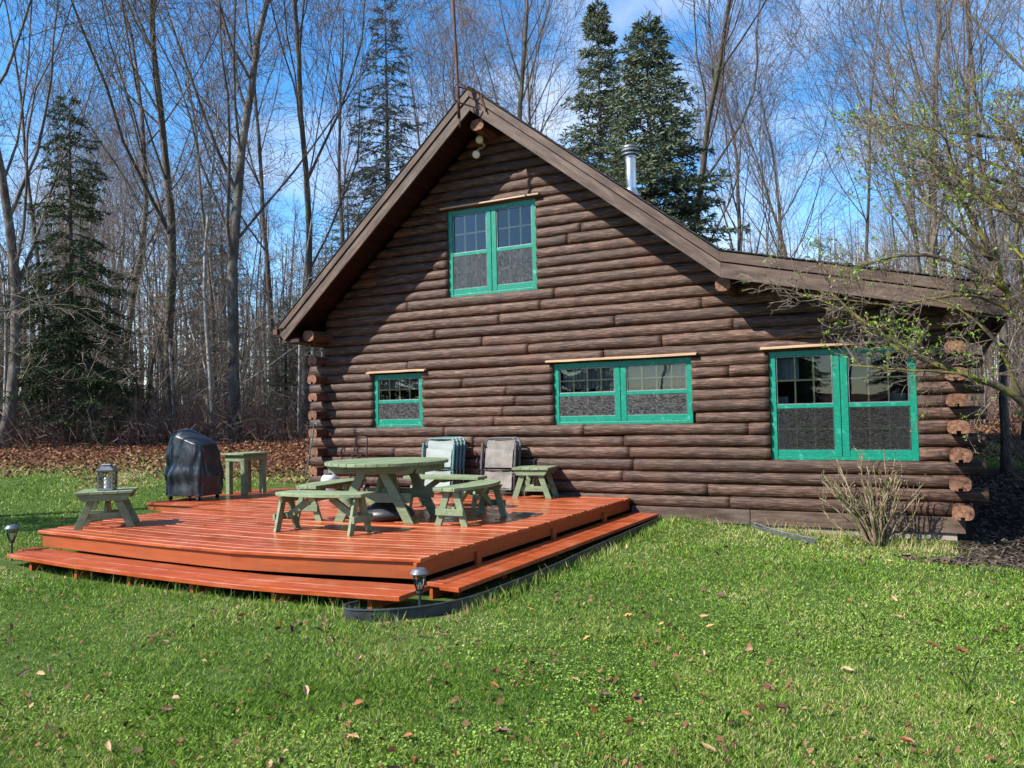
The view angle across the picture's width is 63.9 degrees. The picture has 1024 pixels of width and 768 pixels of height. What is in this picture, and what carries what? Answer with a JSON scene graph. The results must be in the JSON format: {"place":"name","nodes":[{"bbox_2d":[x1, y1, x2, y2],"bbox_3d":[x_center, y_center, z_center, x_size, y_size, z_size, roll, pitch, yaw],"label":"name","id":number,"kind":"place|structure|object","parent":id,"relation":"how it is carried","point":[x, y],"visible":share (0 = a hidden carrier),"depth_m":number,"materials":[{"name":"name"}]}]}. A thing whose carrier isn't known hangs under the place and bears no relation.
{"place":"outdoors","nodes":[
{"label":"outdoors","id":0,"kind":"place"},
{"bbox_2d":[0,386,1023,767],"bbox_3d":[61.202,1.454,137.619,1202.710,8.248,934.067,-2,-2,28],"label":"ground","id":1,"kind":"structure","parent":0,"point":[426,600],"depth_m":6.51,"materials":[{"name":"green plant"}]},
{"bbox_2d":[0,146,75,388],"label":"bare tree","id":2,"kind":"object","parent":1,"relation":"on","point":[22,202],"visible":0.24,"depth_m":42.05,"materials":[{"name":"grey plant"}]},
{"bbox_2d":[0,76,85,413],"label":"sapling","id":3,"kind":"object","parent":1,"relation":"on","point":[2,271],"visible":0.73,"depth_m":21.93,"materials":[{"name":"brown wood"}]},
{"bbox_2d":[0,98,130,404],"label":"sapling","id":4,"kind":"object","parent":1,"relation":"on","point":[60,255],"visible":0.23,"depth_m":26.99,"materials":[{"name":"brown wood"}]},
{"bbox_2d":[0,89,141,445],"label":"spruce tree","id":5,"kind":"object","parent":1,"relation":"on","point":[66,340],"visible":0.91,"depth_m":22.65,"materials":[{"name":"green plant"}]},
{"bbox_2d":[0,49,141,405],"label":"bare tree","id":6,"kind":"object","parent":1,"relation":"on","point":[57,130],"visible":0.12,"depth_m":58.41,"materials":[{"name":"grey plant"}]},
{"bbox_2d":[28,88,124,409],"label":"bare tree","id":7,"kind":"object","parent":1,"relation":"on","point":[96,125],"visible":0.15,"depth_m":46.52,"materials":[{"name":"grey plant"}]},
{"bbox_2d":[7,58,161,399],"bbox_3d":[-19.002,-6.309,36.656,6.230,16.188,6.402,0,-2,-32],"label":"bare tree","id":8,"kind":"object","parent":1,"relation":"on","point":[111,213],"visible":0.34,"depth_m":36.38,"materials":[{"name":"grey plant"}]},
{"bbox_2d":[0,0,178,433],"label":"bare tree","id":9,"kind":"object","parent":1,"relation":"on","point":[23,127],"visible":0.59,"depth_m":26.88,"materials":[{"name":"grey plant"}]},
{"bbox_2d":[0,70,181,406],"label":"bare tree","id":10,"kind":"object","parent":1,"relation":"on","point":[80,220],"visible":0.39,"depth_m":30.29,"materials":[{"name":"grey plant"}]},
{"bbox_2d":[40,230,154,438],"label":"sapling","id":11,"kind":"object","parent":1,"relation":"on","point":[108,299],"visible":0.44,"depth_m":24.14,"materials":[{"name":"brown wood"}]},
{"bbox_2d":[0,0,207,448],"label":"bare tree","id":12,"kind":"object","parent":1,"relation":"on","point":[8,210],"visible":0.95,"depth_m":21.64,"materials":[{"name":"grey plant"}]},
{"bbox_2d":[0,236,216,425],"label":"leafless tree","id":13,"kind":"object","parent":1,"relation":"on","point":[48,305],"visible":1,"depth_m":13.08,"materials":[{"name":"grey plant"}]},
{"bbox_2d":[48,181,169,426],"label":"sapling","id":14,"kind":"object","parent":1,"relation":"on","point":[138,252],"visible":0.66,"depth_m":25.38,"materials":[{"name":"brown plant"}]},
{"bbox_2d":[60,103,161,311],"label":"bare tree","id":15,"kind":"object","parent":1,"relation":"on","point":[111,208],"visible":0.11,"depth_m":53.97,"materials":[{"name":"grey plant"}]},
{"bbox_2d":[64,112,160,327],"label":"bare tree","id":16,"kind":"object","parent":1,"relation":"on","point":[113,171],"visible":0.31,"depth_m":43.76,"materials":[{"name":"grey plant"}]},
{"bbox_2d":[78,129,158,386],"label":"bare tree","id":17,"kind":"object","parent":1,"relation":"on","point":[110,201],"visible":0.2,"depth_m":53.25,"materials":[{"name":"grey plant"}]},
{"bbox_2d":[96,337,157,432],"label":"spruce tree","id":18,"kind":"object","parent":1,"relation":"on","point":[116,381],"visible":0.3,"depth_m":26.17,"materials":[{"name":"green plant"}]},
{"bbox_2d":[107,201,166,401],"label":"bare tree","id":19,"kind":"object","parent":1,"relation":"on","point":[147,281],"visible":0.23,"depth_m":43.61,"materials":[{"name":"grey plant"}]},
{"bbox_2d":[79,78,199,320],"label":"bare tree","id":20,"kind":"object","parent":1,"relation":"on","point":[136,179],"visible":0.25,"depth_m":61.00,"materials":[{"name":"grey plant"}]},
{"bbox_2d":[0,0,282,434],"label":"bare tree","id":21,"kind":"object","parent":1,"relation":"on","point":[165,170],"visible":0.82,"depth_m":25.86,"materials":[{"name":"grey plant"}]},
{"bbox_2d":[80,164,220,431],"bbox_3d":[-11.600,-2.669,26.552,4.883,9.294,4.797,-3,-3,33],"label":"sapling","id":22,"kind":"object","parent":1,"relation":"on","point":[161,328],"visible":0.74,"depth_m":26.57,"materials":[{"name":"brown plant"}]},
{"bbox_2d":[112,195,216,412],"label":"sapling","id":23,"kind":"object","parent":1,"relation":"on","point":[175,304],"visible":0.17,"depth_m":38.01,"materials":[{"name":"brown wood"}]},
{"bbox_2d":[0,0,334,414],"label":"bare tree","id":24,"kind":"object","parent":1,"relation":"on","point":[144,145],"visible":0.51,"depth_m":31.29,"materials":[{"name":"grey plant"}]},
{"bbox_2d":[93,118,249,395],"bbox_3d":[-12.424,-3.871,29.001,5.093,11.768,5.184,-1,-2,-3],"label":"sapling","id":25,"kind":"object","parent":1,"relation":"on","point":[128,327],"visible":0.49,"depth_m":29.28,"materials":[{"name":"brown plant"}]},
{"bbox_2d":[143,335,207,431],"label":"sapling","id":26,"kind":"object","parent":1,"relation":"on","point":[170,387],"visible":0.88,"depth_m":24.24,"materials":[{"name":"brown plant"}]},
{"bbox_2d":[98,101,256,333],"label":"bare tree","id":27,"kind":"object","parent":1,"relation":"on","point":[157,144],"visible":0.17,"depth_m":63.87,"materials":[{"name":"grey plant"}]},
{"bbox_2d":[81,134,276,433],"bbox_3d":[-10.727,-3.063,26.689,4.868,10.236,5.636,-3,-3,37],"label":"sapling","id":28,"kind":"object","parent":1,"relation":"on","point":[170,360],"visible":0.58,"depth_m":26.18,"materials":[{"name":"brown plant"}]},
{"bbox_2d":[123,189,240,396],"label":"sapling","id":29,"kind":"object","parent":1,"relation":"on","point":[157,297],"visible":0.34,"depth_m":33.04,"materials":[{"name":"plant"}]},
{"bbox_2d":[130,214,263,411],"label":"sapling","id":30,"kind":"object","parent":1,"relation":"on","point":[201,326],"visible":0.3,"depth_m":33.18,"materials":[{"name":"brown wood"}]},
{"bbox_2d":[75,32,326,433],"bbox_3d":[-9.489,-4.598,27.204,7.116,13.614,8.239,-3,-3,44],"label":"birch tree","id":31,"kind":"object","parent":1,"relation":"on","point":[209,375],"visible":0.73,"depth_m":26.30,"materials":[{"name":"white plant"}]},
{"bbox_2d":[151,212,255,415],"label":"sapling","id":32,"kind":"object","parent":1,"relation":"on","point":[212,286],"visible":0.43,"depth_m":32.82,"materials":[{"name":"brown wood"}]},
{"bbox_2d":[71,0,337,415],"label":"bare tree","id":33,"kind":"object","parent":1,"relation":"on","point":[264,245],"visible":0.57,"depth_m":33.97,"materials":[{"name":"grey plant"}]},
{"bbox_2d":[152,187,263,396],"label":"hemlock tree","id":34,"kind":"object","parent":1,"relation":"on","point":[195,281],"visible":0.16,"depth_m":44.07,"materials":[{"name":"green plant"}]},
{"bbox_2d":[128,72,291,408],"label":"bare tree","id":35,"kind":"object","parent":1,"relation":"on","point":[222,198],"visible":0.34,"depth_m":44.18,"materials":[{"name":"grey plant"}]},
{"bbox_2d":[175,312,247,434],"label":"sapling","id":36,"kind":"object","parent":1,"relation":"on","point":[222,369],"visible":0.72,"depth_m":25.86,"materials":[{"name":"brown plant"}]},
{"bbox_2d":[187,156,272,365],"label":"bare tree","id":37,"kind":"object","parent":1,"relation":"on","point":[217,258],"visible":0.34,"depth_m":37.06,"materials":[{"name":"grey plant"}]},
{"bbox_2d":[143,0,323,412],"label":"bare tree","id":38,"kind":"object","parent":1,"relation":"on","point":[207,250],"visible":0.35,"depth_m":36.53,"materials":[{"name":"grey plant"}]},
{"bbox_2d":[179,188,312,408],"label":"sapling","id":39,"kind":"object","parent":1,"relation":"on","point":[248,301],"visible":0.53,"depth_m":31.56,"materials":[{"name":"brown plant"}]},
{"bbox_2d":[195,127,299,399],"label":"bare tree","id":40,"kind":"object","parent":1,"relation":"on","point":[265,178],"visible":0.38,"depth_m":46.41,"materials":[{"name":"grey plant"}]},
{"bbox_2d":[212,219,296,420],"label":"sapling","id":41,"kind":"object","parent":1,"relation":"on","point":[255,308],"visible":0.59,"depth_m":31.16,"materials":[{"name":"brown wood"}]},
{"bbox_2d":[227,217,324,408],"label":"sapling","id":42,"kind":"object","parent":1,"relation":"on","point":[266,305],"visible":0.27,"depth_m":33.15,"materials":[{"name":"brown wood"}]},
{"bbox_2d":[78,0,477,435],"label":"bare tree","id":43,"kind":"object","parent":1,"relation":"on","point":[234,235],"visible":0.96,"depth_m":25.23,"materials":[{"name":"brown plant"}]},
{"bbox_2d":[251,298,311,426],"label":"hemlock tree","id":44,"kind":"object","parent":1,"relation":"on","point":[280,378],"visible":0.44,"depth_m":28.76,"materials":[{"name":"green plant"}]},
{"bbox_2d":[239,201,323,402],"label":"sapling","id":45,"kind":"object","parent":1,"relation":"on","point":[278,287],"visible":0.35,"depth_m":33.33,"materials":[{"name":"plant"}]},
{"bbox_2d":[238,90,371,432],"bbox_3d":[-6.131,-3.530,26.484,5.499,11.177,4.749,-3,-3,42],"label":"sapling","id":46,"kind":"object","parent":1,"relation":"on","point":[299,358],"visible":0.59,"depth_m":26.57,"materials":[{"name":"white wood"}]},
{"bbox_2d":[263,193,355,384],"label":"sapling","id":47,"kind":"object","parent":1,"relation":"on","point":[322,260],"visible":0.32,"depth_m":27.19,"materials":[{"name":"brown plant"}]},
{"bbox_2d":[283,183,362,393],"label":"hemlock tree","id":48,"kind":"object","parent":1,"relation":"on","point":[347,229],"visible":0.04,"depth_m":39.35,"materials":[{"name":"plant"}]},
{"bbox_2d":[279,147,378,282],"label":"bare tree","id":49,"kind":"object","parent":1,"relation":"on","point":[329,210],"visible":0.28,"depth_m":61.74,"materials":[{"name":"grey plant"}]},
{"bbox_2d":[7,488,658,608],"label":"wooden deck","id":50,"kind":"structure","parent":1,"relation":"on","point":[178,532],"depth_m":9.18,"materials":[{"name":"red wood"}]},
{"bbox_2d":[73,487,139,529],"bbox_3d":[-5.208,1.595,10.585,0.714,0.465,0.620,-1,-2,-17],"label":"side table","id":51,"kind":"object","parent":50,"relation":"on","point":[93,498],"visible":0.91,"depth_m":10.39,"materials":[{"name":"green paint"}]},
{"bbox_2d":[95,460,118,490],"bbox_3d":[-5.192,1.165,10.541,0.214,0.388,0.214,-1,-2,-7],"label":"lantern","id":52,"kind":"object","parent":51,"relation":"on","point":[107,483],"visible":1,"depth_m":10.49,"materials":[{"name":"grey metal"}]},
{"bbox_2d":[164,429,223,500],"bbox_3d":[-5.401,1.357,13.925,0.913,1.193,0.669,-2,-2,22],"label":"covered grill","id":53,"kind":"object","parent":50,"relation":"on","point":[193,467],"visible":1,"depth_m":13.71,"materials":[{"name":"black plastic"}]},
{"bbox_2d":[220,452,270,494],"bbox_3d":[-4.815,1.609,14.876,0.576,0.735,0.660,-2,-2,28],"label":"tall table","id":54,"kind":"object","parent":50,"relation":"on","point":[245,459],"visible":0.99,"depth_m":14.73,"materials":[{"name":"green paint"}]},
{"bbox_2d":[273,490,375,535],"bbox_3d":[-2.224,1.501,9.639,1.220,0.460,0.459,-2,-2,24],"label":"curved bench","id":55,"kind":"object","parent":50,"relation":"on","point":[353,498],"visible":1,"depth_m":9.54,"materials":[{"name":"green paint"}]},
{"bbox_2d":[295,478,366,520],"bbox_3d":[-2.469,1.562,11.175,0.459,0.460,1.220,-2,-2,22],"label":"curved bench","id":56,"kind":"object","parent":50,"relation":"on","point":[336,485],"visible":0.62,"depth_m":10.78,"materials":[{"name":"green paint"}]},
{"bbox_2d":[324,457,448,523],"bbox_3d":[-1.625,1.377,10.729,1.600,0.762,1.600,-2,-2,19],"label":"round table","id":57,"kind":"object","parent":50,"relation":"on","point":[387,489],"visible":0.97,"depth_m":10.40,"materials":[{"name":"green paint"}]},
{"bbox_2d":[361,503,414,521],"bbox_3d":[-1.612,1.623,10.693,0.700,0.262,0.700,-2,-2,28],"label":"umbrella base","id":58,"kind":"object","parent":50,"relation":"on","point":[384,512],"visible":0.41,"depth_m":10.41,"materials":[{"name":"black plastic"}]},
{"bbox_2d":[421,438,455,487],"bbox_3d":[-1.250,1.388,13.943,0.672,0.966,0.101,-2,-11,28],"label":"folding chair","id":59,"kind":"object","parent":50,"relation":"on","point":[444,449],"visible":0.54,"depth_m":13.96,"materials":[{"name":"white fabric"}]},
{"bbox_2d":[403,474,486,509],"bbox_3d":[-0.946,1.557,11.905,1.220,0.460,0.459,-2,-2,24],"label":"curved bench","id":60,"kind":"object","parent":50,"relation":"on","point":[454,478],"visible":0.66,"depth_m":11.78,"materials":[{"name":"green paint"}]},
{"bbox_2d":[433,480,506,526],"bbox_3d":[-0.504,1.491,10.355,0.459,0.460,1.220,-2,-2,26],"label":"curved bench","id":61,"kind":"object","parent":50,"relation":"on","point":[459,493],"visible":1,"depth_m":10.01,"materials":[{"name":"green paint"}]},
{"bbox_2d":[480,437,516,493],"bbox_3d":[-0.216,1.348,13.460,0.672,0.966,0.101,-2,-11,28],"label":"folding chair","id":62,"kind":"object","parent":50,"relation":"on","point":[498,454],"visible":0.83,"depth_m":13.46,"materials":[{"name":"grey fabric"}]},
{"bbox_2d":[512,465,558,498],"bbox_3d":[0.373,1.559,13.082,0.651,0.487,0.580,-2,-2,19],"label":"side table","id":63,"kind":"object","parent":50,"relation":"on","point":[538,473],"visible":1,"depth_m":12.93,"materials":[{"name":"green paint"}]},
{"bbox_2d":[245,0,431,428],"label":"bare tree","id":64,"kind":"object","parent":1,"relation":"on","point":[298,34],"visible":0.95,"depth_m":26.96,"materials":[{"name":"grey plant"}]},
{"bbox_2d":[245,0,450,244],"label":"bare tree","id":65,"kind":"object","parent":1,"relation":"on","point":[339,138],"visible":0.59,"depth_m":35.11,"materials":[{"name":"grey plant"}]},
{"bbox_2d":[337,0,431,245],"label":"hemlock tree","id":66,"kind":"object","parent":1,"relation":"on","point":[386,159],"visible":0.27,"depth_m":27.84,"materials":[{"name":"green plant"}]},
{"bbox_2d":[360,0,537,167],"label":"bare tree","id":67,"kind":"object","parent":1,"relation":"on","point":[450,73],"visible":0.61,"depth_m":36.62,"materials":[{"name":"grey plant"}]},
{"bbox_2d":[358,0,542,154],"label":"bare tree","id":68,"kind":"object","parent":1,"relation":"on","point":[430,31],"visible":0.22,"depth_m":39.49,"materials":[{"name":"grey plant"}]},
{"bbox_2d":[343,515,660,621],"bbox_3d":[0.686,2.006,9.441,0.792,0.217,6.570,-3,-3,35],"label":"garden edging","id":69,"kind":"object","parent":1,"relation":"on","point":[433,610],"visible":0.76,"depth_m":7.23,"materials":[{"name":"black plastic"}]},
{"bbox_2d":[425,0,588,139],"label":"bare tree","id":70,"kind":"object","parent":1,"relation":"on","point":[530,94],"visible":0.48,"depth_m":37.41,"materials":[{"name":"grey plant"}]},
{"bbox_2d":[392,0,626,155],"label":"bare tree","id":71,"kind":"object","parent":1,"relation":"on","point":[521,97],"visible":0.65,"depth_m":31.62,"materials":[{"name":"grey plant"}]},
{"bbox_2d":[0,362,1023,454],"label":"undergrowth","id":72,"kind":"object","parent":1,"relation":"on","point":[154,424],"visible":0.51,"depth_m":23.64,"materials":[{"name":"brown plant"}]},
{"bbox_2d":[0,468,1023,767],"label":"leaf scatter","id":73,"kind":"object","parent":1,"relation":"on","point":[466,724],"visible":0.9,"depth_m":4.89,"materials":[{"name":"brown plant"}]},
{"bbox_2d":[0,180,1023,407],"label":"distant woodland","id":74,"kind":"object","parent":1,"relation":"on","point":[292,250],"visible":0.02,"depth_m":57.16,"materials":[{"name":"brown plant"}]},
{"bbox_2d":[0,533,1023,767],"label":"clover","id":75,"kind":"object","parent":1,"relation":"on","point":[505,723],"visible":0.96,"depth_m":4.96,"materials":[{"name":"green plant"}]},
{"bbox_2d":[0,394,1023,488],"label":"leaf litter","id":76,"kind":"object","parent":1,"relation":"on","point":[160,450],"visible":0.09,"depth_m":20.04,"materials":[{"name":"brown plant"}]},
{"bbox_2d":[802,0,1023,471],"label":"bare tree","id":77,"kind":"object","parent":76,"relation":"on","point":[1003,408],"visible":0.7,"depth_m":15.23,"materials":[{"name":"grey plant"}]},
{"bbox_2d":[556,0,655,196],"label":"spruce tree","id":78,"kind":"object","parent":1,"relation":"on","point":[586,147],"visible":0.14,"depth_m":21.38,"materials":[{"name":"green plant"}]},
{"bbox_2d":[273,85,1012,540],"bbox_3d":[3.032,-1.025,16.842,11.800,7.615,9.780,-2,-2,28],"label":"log cabin","id":79,"kind":"object","parent":1,"relation":"on","point":[495,269],"visible":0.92,"depth_m":12.96,"materials":[{"name":"wood"}]},
{"bbox_2d":[366,369,430,426],"bbox_3d":[-1.936,0.304,15.087,1.281,1.162,0.735,-2,-2,28],"label":"window","id":80,"kind":"structure","parent":79,"relation":"in","point":[398,398],"depth_m":15.08,"materials":[{"name":"green paint"}]},
{"bbox_2d":[451,0,485,127],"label":"antenna mast","id":81,"kind":"object","parent":79,"relation":"attached to","point":[457,87],"visible":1,"depth_m":13.24,"materials":[{"name":"grey metal"}]},
{"bbox_2d":[440,193,539,297],"bbox_3d":[-0.232,-2.293,14.244,1.925,1.724,0.735,-2,-2,28],"label":"window","id":82,"kind":"structure","parent":79,"relation":"in","point":[492,249],"depth_m":14.37,"materials":[{"name":"green paint"}]},
{"bbox_2d":[545,352,696,424],"bbox_3d":[1.818,0.138,13.087,2.485,1.194,0.735,-2,-2,28],"label":"window","id":83,"kind":"structure","parent":79,"relation":"in","point":[643,391],"depth_m":13.12,"materials":[{"name":"green paint"}]},
{"bbox_2d":[760,338,922,460],"bbox_3d":[4.660,0.279,11.566,2.090,1.755,0.735,-2,-2,28],"label":"window","id":84,"kind":"structure","parent":79,"relation":"in","point":[820,409],"depth_m":11.66,"materials":[{"name":"green paint"}]},
{"bbox_2d":[598,10,751,250],"bbox_3d":[3.527,-3.381,19.537,6.497,11.003,6.112,-2,-2,24],"label":"spruce tree","id":85,"kind":"object","parent":1,"relation":"on","point":[651,163],"visible":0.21,"depth_m":18.99,"materials":[{"name":"green plant"}]},
{"bbox_2d":[637,0,863,257],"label":"bare tree","id":86,"kind":"object","parent":1,"relation":"on","point":[740,238],"visible":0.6,"depth_m":30.04,"materials":[{"name":"grey plant"}]},
{"bbox_2d":[628,0,873,236],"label":"bare tree","id":87,"kind":"object","parent":1,"relation":"on","point":[721,63],"visible":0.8,"depth_m":28.73,"materials":[{"name":"grey plant"}]},
{"bbox_2d":[683,32,839,256],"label":"bare tree","id":88,"kind":"object","parent":1,"relation":"on","point":[763,182],"visible":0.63,"depth_m":28.49,"materials":[{"name":"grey plant"}]},
{"bbox_2d":[676,0,886,257],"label":"bare tree","id":89,"kind":"object","parent":1,"relation":"on","point":[778,205],"visible":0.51,"depth_m":33.02,"materials":[{"name":"grey plant"}]},
{"bbox_2d":[750,522,818,543],"bbox_3d":[3.675,2.061,11.203,0.109,0.210,1.267,0,-2,-23],"label":"garden edging","id":90,"kind":"object","parent":1,"relation":"on","point":[804,539],"visible":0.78,"depth_m":11.10,"materials":[{"name":"grey metal"}]},
{"bbox_2d":[732,0,913,261],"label":"bare tree","id":91,"kind":"object","parent":1,"relation":"on","point":[841,187],"visible":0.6,"depth_m":29.02,"materials":[{"name":"grey plant"}]},
{"bbox_2d":[811,442,926,546],"bbox_3d":[4.617,1.433,10.610,1.124,1.367,1.370,0,-3,-38],"label":"leafless shrub","id":92,"kind":"object","parent":1,"relation":"on","point":[856,513],"visible":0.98,"depth_m":10.52,"materials":[{"name":"brown plant"}]},
{"bbox_2d":[732,45,1023,455],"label":"leafing tree","id":93,"kind":"object","parent":1,"relation":"on","point":[984,192],"visible":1,"depth_m":8.76,"materials":[{"name":"green plant"}]},
{"bbox_2d":[738,0,1023,274],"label":"bare tree","id":94,"kind":"object","parent":1,"relation":"on","point":[932,241],"visible":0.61,"depth_m":21.39,"materials":[{"name":"grey plant"}]},
{"bbox_2d":[839,186,923,270],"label":"bare tree","id":95,"kind":"object","parent":1,"relation":"on","point":[887,226],"visible":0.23,"depth_m":51.03,"materials":[{"name":"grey plant"}]},
{"bbox_2d":[854,187,913,269],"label":"bare tree","id":96,"kind":"object","parent":1,"relation":"on","point":[879,224],"visible":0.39,"depth_m":63.78,"materials":[{"name":"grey plant"}]},
{"bbox_2d":[786,0,1023,277],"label":"bare tree","id":97,"kind":"object","parent":1,"relation":"on","point":[917,259],"visible":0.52,"depth_m":16.80,"materials":[{"name":"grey plant"}]},
{"bbox_2d":[802,0,1023,417],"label":"bare tree","id":98,"kind":"object","parent":1,"relation":"on","point":[968,252],"visible":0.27,"depth_m":25.29,"materials":[{"name":"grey plant"}]},
{"bbox_2d":[832,0,1023,440],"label":"bare tree","id":99,"kind":"object","parent":1,"relation":"on","point":[1017,64],"visible":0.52,"depth_m":19.72,"materials":[{"name":"grey plant"}]},
{"bbox_2d":[849,103,1015,395],"bbox_3d":[12.455,-3.437,24.624,4.634,9.989,4.002,0,-3,-36],"label":"sapling","id":100,"kind":"object","parent":1,"relation":"on","point":[926,271],"visible":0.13,"depth_m":24.45,"materials":[{"name":"brown wood"}]},
{"bbox_2d":[890,472,1023,574],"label":"mulch","id":101,"kind":"object","parent":1,"relation":"on","point":[954,560],"visible":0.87,"depth_m":10.48,"materials":[{"name":"brown wood"}]},
{"bbox_2d":[968,393,1023,485],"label":"twiggy bush","id":102,"kind":"object","parent":1,"relation":"on","point":[1021,451],"visible":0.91,"depth_m":11.38,"materials":[{"name":"brown plant"}]},
{"bbox_2d":[0,0,1023,394],"label":"sky","id":103,"kind":"structure","parent":0,"point":[624,13],"materials":[{"name":"blue"}]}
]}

